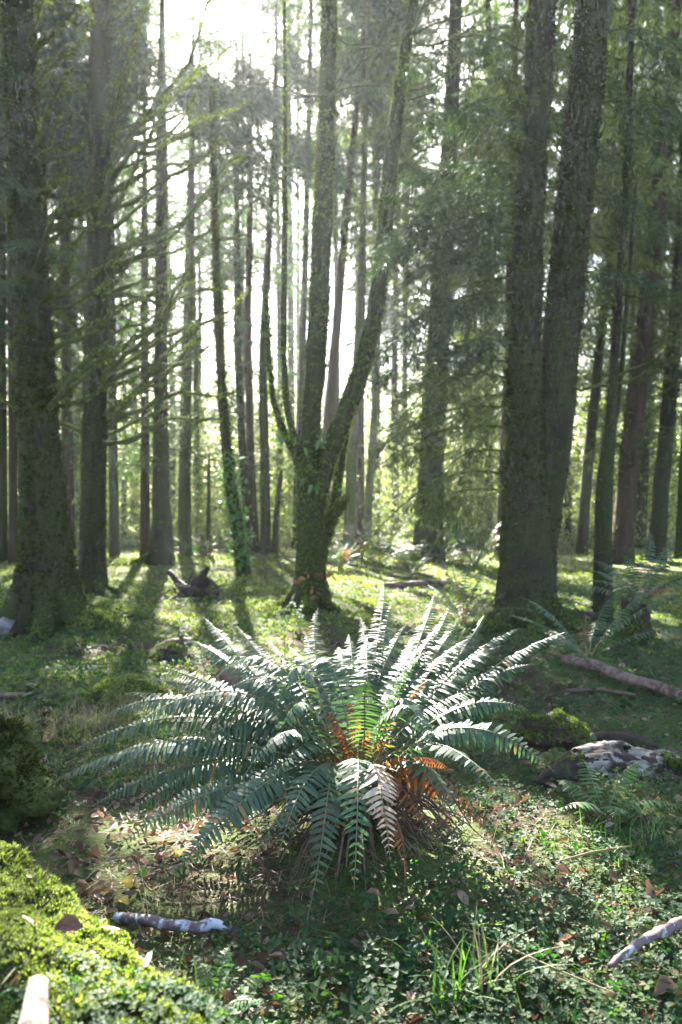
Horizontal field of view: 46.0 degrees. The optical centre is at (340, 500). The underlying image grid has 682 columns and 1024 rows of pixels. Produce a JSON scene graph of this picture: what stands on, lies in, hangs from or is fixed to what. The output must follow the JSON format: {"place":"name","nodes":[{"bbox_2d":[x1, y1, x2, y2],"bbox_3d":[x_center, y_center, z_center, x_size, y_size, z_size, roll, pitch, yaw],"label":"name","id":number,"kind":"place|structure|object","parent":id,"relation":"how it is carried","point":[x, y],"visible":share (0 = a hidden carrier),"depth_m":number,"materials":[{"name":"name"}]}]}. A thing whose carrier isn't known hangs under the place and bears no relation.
{"place":"outdoors","nodes":[
{"label":"outdoors","id":0,"kind":"place"},
{"bbox_2d":[0,503,681,1023],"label":"ground","id":1,"kind":"structure","parent":0,"point":[240,903],"depth_m":3.24,"materials":[{"name":"plant"}]},
{"bbox_2d":[0,713,69,836],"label":"boulder","id":2,"kind":"object","parent":1,"relation":"on","point":[25,796],"visible":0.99,"depth_m":3.36,"materials":[{"name":"plant"}]},
{"bbox_2d":[23,688,61,739],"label":"herb","id":3,"kind":"object","parent":1,"relation":"on","point":[53,704],"visible":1,"depth_m":4.62,"materials":[{"name":"green plant"}]},
{"bbox_2d":[0,1,117,561],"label":"spruce tree","id":4,"kind":"object","parent":1,"relation":"on","point":[3,486],"visible":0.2,"depth_m":17.51,"materials":[{"name":"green plant"}]},
{"bbox_2d":[0,0,139,564],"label":"spruce tree","id":5,"kind":"object","parent":1,"relation":"on","point":[12,444],"visible":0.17,"depth_m":17.04,"materials":[{"name":"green plant"}]},
{"bbox_2d":[5,0,140,528],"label":"spruce tree","id":6,"kind":"object","parent":1,"relation":"on","point":[77,358],"visible":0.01,"depth_m":35.58,"materials":[{"name":"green plant"}]},
{"bbox_2d":[0,0,160,652],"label":"spruce tree","id":7,"kind":"object","parent":1,"relation":"on","point":[44,597],"visible":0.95,"depth_m":8.20,"materials":[{"name":"green plant"}]},
{"bbox_2d":[36,0,137,549],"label":"spruce tree","id":8,"kind":"object","parent":1,"relation":"on","point":[67,415],"visible":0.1,"depth_m":20.89,"materials":[{"name":"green plant"}]},
{"bbox_2d":[0,690,178,746],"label":"grass tuft","id":9,"kind":"object","parent":1,"relation":"on","point":[27,718],"visible":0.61,"depth_m":4.89,"materials":[{"name":"plant"}]},
{"bbox_2d":[41,1,140,470],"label":"spruce tree","id":10,"kind":"object","parent":1,"relation":"on","point":[83,323],"visible":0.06,"depth_m":34.34,"materials":[{"name":"green plant"}]},
{"bbox_2d":[64,606,125,630],"bbox_3d":[-2.527,1.238,8.200,0.616,0.320,0.554,0,0,0],"label":"moss hummock","id":11,"kind":"object","parent":1,"relation":"on","point":[103,611],"visible":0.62,"depth_m":8.03,"materials":[{"name":"green plant"}]},
{"bbox_2d":[35,0,177,557],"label":"spruce tree","id":12,"kind":"object","parent":1,"relation":"on","point":[113,500],"visible":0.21,"depth_m":19.25,"materials":[{"name":"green plant"}]},
{"bbox_2d":[55,0,158,533],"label":"spruce tree","id":13,"kind":"object","parent":1,"relation":"on","point":[117,327],"visible":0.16,"depth_m":31.04,"materials":[{"name":"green plant"}]},
{"bbox_2d":[0,840,214,1023],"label":"mossy log","id":14,"kind":"object","parent":1,"relation":"on","point":[26,946],"visible":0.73,"depth_m":1.66,"materials":[{"name":"green plant"}]},
{"bbox_2d":[54,914,82,932],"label":"fallen leaf","id":15,"kind":"object","parent":14,"relation":"on","point":[66,923],"visible":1,"depth_m":1.77,"materials":[{"name":"brown plant"}]},
{"bbox_2d":[1,843,175,1009],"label":"leaf litter","id":16,"kind":"object","parent":14,"relation":"on","point":[147,959],"visible":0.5,"depth_m":1.72,"materials":[{"name":"plant"}]},
{"bbox_2d":[0,946,245,1023],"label":"clover","id":17,"kind":"object","parent":14,"relation":"on","point":[219,1007],"visible":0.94,"depth_m":1.53,"materials":[{"name":"green plant"}]},
{"bbox_2d":[79,673,169,707],"bbox_3d":[-1.439,1.309,5.438,0.642,0.295,0.391,0,0,0],"label":"moss hummock","id":18,"kind":"object","parent":1,"relation":"on","point":[132,683],"visible":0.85,"depth_m":5.35,"materials":[{"name":"green plant"}]},
{"bbox_2d":[35,688,215,731],"bbox_3d":[-1.423,1.266,5.032,1.339,0.192,0.766,0,0,0],"label":"grass tuft","id":19,"kind":"object","parent":1,"relation":"on","point":[109,710],"visible":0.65,"depth_m":4.95,"materials":[{"name":"plant"}]},
{"bbox_2d":[0,0,256,598],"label":"spruce tree","id":20,"kind":"object","parent":1,"relation":"on","point":[100,419],"visible":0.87,"depth_m":11.51,"materials":[{"name":"green plant"}]},
{"bbox_2d":[70,0,207,555],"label":"spruce tree","id":21,"kind":"object","parent":1,"relation":"on","point":[144,505],"visible":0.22,"depth_m":20.05,"materials":[{"name":"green plant"}]},
{"bbox_2d":[114,5,182,509],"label":"spruce tree","id":22,"kind":"object","parent":1,"relation":"on","point":[171,194],"visible":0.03,"depth_m":50.68,"materials":[{"name":"green plant"}]},
{"bbox_2d":[114,72,183,526],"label":"spruce tree","id":23,"kind":"object","parent":1,"relation":"on","point":[137,303],"visible":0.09,"depth_m":37.80,"materials":[{"name":"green plant"}]},
{"bbox_2d":[80,1,222,531],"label":"spruce tree","id":24,"kind":"object","parent":1,"relation":"on","point":[173,492],"visible":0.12,"depth_m":31.73,"materials":[{"name":"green plant"}]},
{"bbox_2d":[0,0,314,565],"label":"spruce tree","id":25,"kind":"object","parent":1,"relation":"on","point":[161,547],"visible":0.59,"depth_m":16.52,"materials":[{"name":"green plant"}]},
{"bbox_2d":[146,642,193,664],"bbox_3d":[-1.461,1.343,6.915,0.472,0.254,0.268,0,0,0],"label":"root clod","id":26,"kind":"object","parent":1,"relation":"on","point":[169,652],"visible":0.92,"depth_m":6.86,"materials":[{"name":"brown wood"}]},
{"bbox_2d":[113,912,231,932],"bbox_3d":[-0.533,1.297,2.463,0.391,0.069,0.101,0,0,12],"label":"lichen stick","id":27,"kind":"object","parent":1,"relation":"on","point":[153,921],"visible":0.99,"depth_m":2.44,"materials":[{"name":"wood"}]},
{"bbox_2d":[130,0,258,553],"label":"spruce tree","id":28,"kind":"object","parent":1,"relation":"on","point":[183,525],"visible":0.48,"depth_m":20.74,"materials":[{"name":"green plant"}]},
{"bbox_2d":[174,536,218,557],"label":"sword fern","id":29,"kind":"object","parent":1,"relation":"on","point":[200,548],"visible":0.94,"depth_m":18.45,"materials":[{"name":"plant"}]},
{"bbox_2d":[162,566,231,599],"bbox_3d":[-2.009,1.205,11.120,0.943,0.595,0.728,0,0,24],"label":"uprooted stump","id":30,"kind":"object","parent":1,"relation":"on","point":[199,585],"visible":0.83,"depth_m":11.11,"materials":[{"name":"brown wood"}]},
{"bbox_2d":[134,0,265,520],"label":"spruce tree","id":31,"kind":"object","parent":1,"relation":"on","point":[198,14],"visible":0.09,"depth_m":54.12,"materials":[{"name":"green plant"}]},
{"bbox_2d":[171,0,244,524],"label":"spruce tree","id":32,"kind":"object","parent":1,"relation":"on","point":[195,379],"visible":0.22,"depth_m":36.81,"materials":[{"name":"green plant"}]},
{"bbox_2d":[197,453,224,555],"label":"dead sapling","id":33,"kind":"object","parent":1,"relation":"on","point":[209,519],"visible":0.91,"depth_m":19.73,"materials":[{"name":"wood"}]},
{"bbox_2d":[174,0,263,524],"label":"spruce tree","id":34,"kind":"object","parent":1,"relation":"on","point":[223,234],"visible":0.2,"depth_m":43.45,"materials":[{"name":"green plant"}]},
{"bbox_2d":[195,947,267,1017],"bbox_3d":[-0.303,1.281,2.068,0.232,0.125,0.282,0,0,0],"label":"lady fern","id":35,"kind":"object","parent":1,"relation":"on","point":[218,984],"visible":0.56,"depth_m":2.14,"materials":[{"name":"plant"}]},
{"bbox_2d":[177,43,294,549],"bbox_3d":[-2.792,-5.261,20.999,3.359,13.379,3.174,0,0,0],"label":"spruce tree","id":36,"kind":"object","parent":1,"relation":"on","point":[237,338],"visible":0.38,"depth_m":20.91,"materials":[{"name":"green plant"}]},
{"bbox_2d":[181,0,296,444],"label":"spruce tree","id":37,"kind":"object","parent":1,"relation":"on","point":[259,231],"visible":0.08,"depth_m":48.90,"materials":[{"name":"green plant"}]},
{"bbox_2d":[173,84,308,575],"bbox_3d":[-1.825,-3.033,14.658,2.523,9.126,2.140,0,0,0],"label":"alder tree","id":38,"kind":"object","parent":1,"relation":"on","point":[230,483],"visible":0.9,"depth_m":14.61,"materials":[{"name":"bark"},{"name":"leaf"},{"name":"moss"}]},
{"bbox_2d":[216,668,269,708],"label":"fallen branch","id":39,"kind":"object","parent":1,"relation":"on","point":[221,677],"visible":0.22,"depth_m":4.12,"materials":[{"name":"wood"}]},
{"bbox_2d":[215,0,309,530],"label":"spruce tree","id":40,"kind":"object","parent":1,"relation":"on","point":[265,33],"visible":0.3,"depth_m":33.55,"materials":[{"name":"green plant"}]},
{"bbox_2d":[187,27,342,555],"bbox_3d":[-1.927,-5.125,19.915,3.654,13.282,3.050,0,0,29],"label":"spruce tree","id":41,"kind":"object","parent":1,"relation":"on","point":[252,470],"visible":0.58,"depth_m":19.91,"materials":[{"name":"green plant"}]},
{"bbox_2d":[255,470,294,554],"bbox_3d":[-1.568,0.353,19.745,1.186,2.236,0.781,0,0,20],"label":"broken trunk","id":42,"kind":"object","parent":1,"relation":"on","point":[275,527],"visible":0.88,"depth_m":19.93,"materials":[{"name":"brown plant"}]},
{"bbox_2d":[211,6,371,555],"bbox_3d":[-1.218,-5.358,19.928,4.039,13.690,4.282,0,0,0],"label":"spruce tree","id":43,"kind":"object","parent":1,"relation":"on","point":[296,63],"visible":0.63,"depth_m":19.86,"materials":[{"name":"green plant"}]},
{"bbox_2d":[239,0,349,521],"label":"spruce tree","id":44,"kind":"object","parent":1,"relation":"on","point":[290,305],"visible":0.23,"depth_m":38.03,"materials":[{"name":"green plant"}]},
{"bbox_2d":[245,0,351,424],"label":"spruce tree","id":45,"kind":"object","parent":1,"relation":"on","point":[297,252],"visible":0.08,"depth_m":55.91,"materials":[{"name":"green plant"}]},
{"bbox_2d":[43,582,564,918],"bbox_3d":[-0.103,0.859,3.223,1.940,0.925,1.674,0,0,0],"label":"sword fern","id":46,"kind":"object","parent":1,"relation":"on","point":[316,776],"visible":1,"depth_m":2.95,"materials":[{"name":"green plant"}]},
{"bbox_2d":[241,0,384,547],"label":"spruce tree","id":47,"kind":"object","parent":1,"relation":"on","point":[302,330],"visible":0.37,"depth_m":21.92,"materials":[{"name":"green plant"}]},
{"bbox_2d":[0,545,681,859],"bbox_3d":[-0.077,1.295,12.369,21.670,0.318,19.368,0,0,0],"label":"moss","id":48,"kind":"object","parent":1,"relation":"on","point":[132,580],"visible":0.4,"depth_m":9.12,"materials":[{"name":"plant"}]},
{"bbox_2d":[0,577,681,1023],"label":"clover","id":49,"kind":"object","parent":1,"relation":"on","point":[580,951],"visible":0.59,"depth_m":2.72,"materials":[{"name":"green plant"}]},
{"bbox_2d":[462,927,617,994],"bbox_3d":[0.516,1.231,2.163,0.463,0.022,0.025,0,0,42],"label":"fallen twig","id":50,"kind":"object","parent":49,"relation":"on","point":[535,959],"visible":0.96,"depth_m":2.14,"materials":[{"name":"wood"}]},
{"bbox_2d":[607,916,681,967],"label":"fallen branch","id":51,"kind":"object","parent":49,"relation":"on","point":[669,928],"visible":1,"depth_m":2.21,"materials":[{"name":"wood"}]},
{"bbox_2d":[654,975,681,996],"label":"fallen leaf","id":52,"kind":"object","parent":49,"relation":"on","point":[661,986],"visible":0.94,"depth_m":2.04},
{"bbox_2d":[0,579,681,1023],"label":"leaf litter","id":53,"kind":"object","parent":1,"relation":"on","point":[258,965],"visible":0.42,"depth_m":2.71,"materials":[{"name":"plant"}]},
{"bbox_2d":[6,76,681,550],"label":"wood","id":54,"kind":"object","parent":1,"relation":"on","point":[386,510],"visible":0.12,"depth_m":28.36,"materials":[{"name":"green plant"}]},
{"bbox_2d":[287,0,402,534],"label":"spruce tree","id":55,"kind":"object","parent":1,"relation":"on","point":[345,130],"visible":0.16,"depth_m":31.62,"materials":[{"name":"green plant"}]},
{"bbox_2d":[296,8,402,446],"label":"spruce tree","id":56,"kind":"object","parent":1,"relation":"on","point":[356,256],"visible":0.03,"depth_m":51.85,"materials":[{"name":"green plant"}]},
{"bbox_2d":[326,535,374,568],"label":"sword fern","id":57,"kind":"object","parent":1,"relation":"on","point":[337,562],"visible":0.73,"depth_m":14.97,"materials":[{"name":"plant"}]},
{"bbox_2d":[256,0,445,548],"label":"spruce tree","id":58,"kind":"object","parent":1,"relation":"on","point":[331,384],"visible":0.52,"depth_m":19.89,"materials":[{"name":"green plant"}]},
{"bbox_2d":[278,0,433,544],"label":"spruce tree","id":59,"kind":"object","parent":1,"relation":"on","point":[360,493],"visible":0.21,"depth_m":24.89,"materials":[{"name":"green plant"}]},
{"bbox_2d":[225,0,527,619],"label":"maple tree","id":60,"kind":"object","parent":1,"relation":"on","point":[315,461],"visible":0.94,"depth_m":9.46,"materials":[{"name":"green plant"}]},
{"bbox_2d":[306,0,446,555],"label":"alder tree","id":61,"kind":"object","parent":1,"relation":"on","point":[349,528],"visible":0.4,"depth_m":19.53,"materials":[{"name":"green plant"}]},
{"bbox_2d":[334,527,427,564],"bbox_3d":[0.843,0.936,16.529,1.912,0.857,1.966,0,0,32],"label":"sword fern","id":62,"kind":"object","parent":1,"relation":"on","point":[386,549],"visible":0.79,"depth_m":16.59,"materials":[{"name":"plant"}]},
{"bbox_2d":[337,31,440,528],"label":"spruce tree","id":63,"kind":"object","parent":1,"relation":"on","point":[428,106],"visible":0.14,"depth_m":35.74,"materials":[{"name":"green plant"}]},
{"bbox_2d":[164,875,623,1023],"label":"clover","id":64,"kind":"object","parent":1,"relation":"on","point":[349,999],"visible":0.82,"depth_m":2.17,"materials":[{"name":"green plant"}]},
{"bbox_2d":[352,30,437,547],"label":"alder tree","id":65,"kind":"object","parent":1,"relation":"on","point":[370,481],"visible":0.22,"depth_m":22.92,"materials":[{"name":"pale bark"},{"name":"leaf"}]},
{"bbox_2d":[350,0,444,489],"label":"spruce tree","id":66,"kind":"object","parent":1,"relation":"on","point":[434,161],"visible":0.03,"depth_m":56.91,"materials":[{"name":"green plant"}]},
{"bbox_2d":[337,3,461,530],"bbox_3d":[2.038,-16.934,34.509,6.501,36.756,6.760,0,0,42],"label":"spruce tree","id":67,"kind":"object","parent":1,"relation":"on","point":[412,162],"visible":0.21,"depth_m":34.45,"materials":[{"name":"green plant"}]},
{"bbox_2d":[347,15,463,524],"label":"spruce tree","id":68,"kind":"object","parent":1,"relation":"on","point":[407,353],"visible":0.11,"depth_m":42.09,"materials":[{"name":"green plant"}]},
{"bbox_2d":[345,0,471,529],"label":"spruce tree","id":69,"kind":"object","parent":1,"relation":"on","point":[397,312],"visible":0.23,"depth_m":35.26,"materials":[{"name":"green plant"}]},
{"bbox_2d":[385,547,434,575],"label":"sword fern","id":70,"kind":"object","parent":1,"relation":"on","point":[407,568],"visible":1,"depth_m":13.99,"materials":[{"name":"plant"}]},
{"bbox_2d":[384,580,448,587],"bbox_3d":[1.173,1.301,12.526,1.119,0.120,0.139,0,0,-22],"label":"fallen log","id":71,"kind":"object","parent":1,"relation":"on","point":[398,584],"visible":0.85,"depth_m":12.50,"materials":[{"name":"wood"}]},
{"bbox_2d":[331,0,552,561],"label":"hemlock tree","id":72,"kind":"object","parent":1,"relation":"on","point":[434,465],"visible":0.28,"depth_m":17.84,"materials":[{"name":"plant"}]},
{"bbox_2d":[411,531,477,559],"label":"sword fern","id":73,"kind":"object","parent":1,"relation":"on","point":[448,549],"visible":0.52,"depth_m":17.60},
{"bbox_2d":[409,0,504,519],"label":"spruce tree","id":74,"kind":"object","parent":1,"relation":"on","point":[457,272],"visible":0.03,"depth_m":42.59,"materials":[{"name":"green plant"}]},
{"bbox_2d":[424,521,501,565],"bbox_3d":[2.761,0.792,15.754,1.813,1.035,2.015,0,0,-43],"label":"sword fern","id":75,"kind":"object","parent":1,"relation":"on","point":[479,555],"visible":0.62,"depth_m":15.78,"materials":[{"name":"plant"}]},
{"bbox_2d":[403,548,539,625],"bbox_3d":[1.314,0.906,8.319,1.422,0.799,1.376,0,0,0],"label":"sword fern","id":76,"kind":"object","parent":1,"relation":"on","point":[463,590],"visible":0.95,"depth_m":8.27,"materials":[{"name":"plant"}]},
{"bbox_2d":[382,923,568,1022],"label":"grass tuft","id":77,"kind":"object","parent":1,"relation":"on","point":[459,983],"visible":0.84,"depth_m":2.07,"materials":[{"name":"plant"}]},
{"bbox_2d":[395,0,573,536],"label":"spruce tree","id":78,"kind":"object","parent":1,"relation":"on","point":[498,23],"visible":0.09,"depth_m":29.95,"materials":[{"name":"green plant"}]},
{"bbox_2d":[428,906,565,1001],"bbox_3d":[0.416,1.209,2.146,0.292,0.184,0.243,0,0,-23],"label":"grass tuft","id":79,"kind":"object","parent":1,"relation":"on","point":[481,966],"visible":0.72,"depth_m":2.13,"materials":[{"name":"plant"}]},
{"bbox_2d":[451,0,550,522],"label":"spruce tree","id":80,"kind":"object","parent":1,"relation":"on","point":[482,1],"visible":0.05,"depth_m":39.48,"materials":[{"name":"green plant"}]},
{"bbox_2d":[355,0,681,637],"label":"spruce tree","id":81,"kind":"object","parent":1,"relation":"on","point":[539,407],"visible":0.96,"depth_m":8.25,"materials":[{"name":"green plant"}]},
{"bbox_2d":[401,0,637,558],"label":"spruce tree","id":82,"kind":"object","parent":1,"relation":"on","point":[507,322],"visible":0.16,"depth_m":18.18,"materials":[{"name":"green plant"}]},
{"bbox_2d":[454,0,591,442],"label":"spruce tree","id":83,"kind":"object","parent":1,"relation":"on","point":[562,80],"visible":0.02,"depth_m":33.89,"materials":[{"name":"green plant"}]},
{"bbox_2d":[396,0,681,385],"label":"hemlock tree","id":84,"kind":"object","parent":1,"relation":"on","point":[560,55],"visible":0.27,"depth_m":11.88,"materials":[{"name":"plant"}]},
{"bbox_2d":[500,707,591,751],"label":"moss hummock","id":85,"kind":"structure","parent":1,"relation":"on","point":[556,727],"depth_m":3.94,"materials":[{"name":"green plant"}]},
{"bbox_2d":[482,0,679,541],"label":"spruce tree","id":86,"kind":"object","parent":1,"relation":"on","point":[597,263],"visible":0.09,"depth_m":26.94,"materials":[{"name":"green plant"}]},
{"bbox_2d":[507,802,681,875],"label":"grass tuft","id":87,"kind":"object","parent":1,"relation":"on","point":[650,848],"visible":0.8,"depth_m":2.99,"materials":[{"name":"plant"}]},
{"bbox_2d":[509,582,681,658],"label":"sword fern","id":88,"kind":"object","parent":1,"relation":"on","point":[574,647],"visible":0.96,"depth_m":6.26,"materials":[{"name":"plant"}]},
{"bbox_2d":[566,688,634,696],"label":"fallen twig","id":89,"kind":"object","parent":1,"relation":"on","point":[598,689],"visible":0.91,"depth_m":5.47,"materials":[{"name":"wood"}]},
{"bbox_2d":[531,740,681,787],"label":"rotten log","id":90,"kind":"object","parent":1,"relation":"on","point":[608,755],"visible":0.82,"depth_m":3.75,"materials":[{"name":"grey wood"}]},
{"bbox_2d":[542,2,679,554],"bbox_3d":[6.886,-12.084,20.484,4.875,27.134,4.368,0,0,34],"label":"spruce tree","id":91,"kind":"object","parent":1,"relation":"on","point":[582,538],"visible":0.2,"depth_m":20.33,"materials":[{"name":"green plant"}]},
{"bbox_2d":[546,6,678,473],"bbox_3d":[12.695,-18.160,36.598,6.885,39.037,6.667,0,0,0],"label":"spruce tree","id":92,"kind":"object","parent":1,"relation":"on","point":[594,299],"visible":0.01,"depth_m":36.90,"materials":[{"name":"green plant"}]},
{"bbox_2d":[549,0,681,560],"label":"spruce tree","id":93,"kind":"object","parent":1,"relation":"on","point":[660,516],"visible":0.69,"depth_m":17.81,"materials":[{"name":"green plant"}]},
{"bbox_2d":[550,0,681,564],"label":"spruce tree","id":94,"kind":"object","parent":1,"relation":"on","point":[629,453],"visible":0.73,"depth_m":17.04,"materials":[{"name":"green plant"}]},
{"bbox_2d":[555,759,681,818],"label":"lady fern","id":95,"kind":"object","parent":1,"relation":"on","point":[587,804],"visible":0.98,"depth_m":3.28,"materials":[{"name":"plant"}]},
{"bbox_2d":[560,655,681,702],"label":"fallen branch","id":96,"kind":"object","parent":1,"relation":"on","point":[672,692],"visible":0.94,"depth_m":5.60,"materials":[{"name":"wood"}]},
{"bbox_2d":[561,0,681,494],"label":"spruce tree","id":97,"kind":"object","parent":1,"relation":"on","point":[615,148],"visible":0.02,"depth_m":26.01,"materials":[{"name":"green plant"}]},
{"bbox_2d":[564,0,681,623],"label":"dead snag","id":98,"kind":"object","parent":1,"relation":"on","point":[602,548],"visible":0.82,"depth_m":8.65,"materials":[{"name":"brown wood"}]},
{"bbox_2d":[588,731,658,749],"bbox_3d":[1.443,1.280,4.264,0.454,0.120,0.109,0,0,26],"label":"rotten log","id":99,"kind":"object","parent":1,"relation":"on","point":[628,737],"visible":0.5,"depth_m":4.23,"materials":[{"name":"brown wood"}]},
{"bbox_2d":[572,8,676,543],"bbox_3d":[8.861,-12.095,25.166,4.111,27.112,3.610,0,0,19],"label":"spruce tree","id":100,"kind":"object","parent":1,"relation":"on","point":[586,380],"visible":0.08,"depth_m":24.98,"materials":[{"name":"green plant"}]},
{"bbox_2d":[584,0,681,547],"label":"spruce tree","id":101,"kind":"object","parent":1,"relation":"on","point":[642,503],"visible":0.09,"depth_m":22.84,"materials":[{"name":"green plant"}]},
{"bbox_2d":[616,596,659,645],"bbox_3d":[2.790,1.177,7.619,0.433,0.564,0.476,0,0,0],"label":"tree stump","id":102,"kind":"object","parent":1,"relation":"on","point":[641,624],"visible":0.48,"depth_m":7.52,"materials":[{"name":"brown wood"}]},
{"bbox_2d":[554,532,681,605],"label":"sword fern","id":103,"kind":"object","parent":102,"relation":"on","point":[661,588],"visible":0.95,"depth_m":6.92,"materials":[{"name":"plant"}]},
{"bbox_2d":[602,0,681,559],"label":"spruce tree","id":104,"kind":"object","parent":1,"relation":"on","point":[677,548],"visible":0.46,"depth_m":18.49,"materials":[{"name":"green plant"}]},
{"bbox_2d":[619,24,681,527],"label":"spruce tree","id":105,"kind":"object","parent":1,"relation":"on","point":[653,452],"visible":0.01,"depth_m":35.57,"materials":[{"name":"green plant"}]},
{"bbox_2d":[5,0,681,502],"label":"sky","id":106,"kind":"structure","parent":0,"point":[211,15],"materials":[{"name":"white"}]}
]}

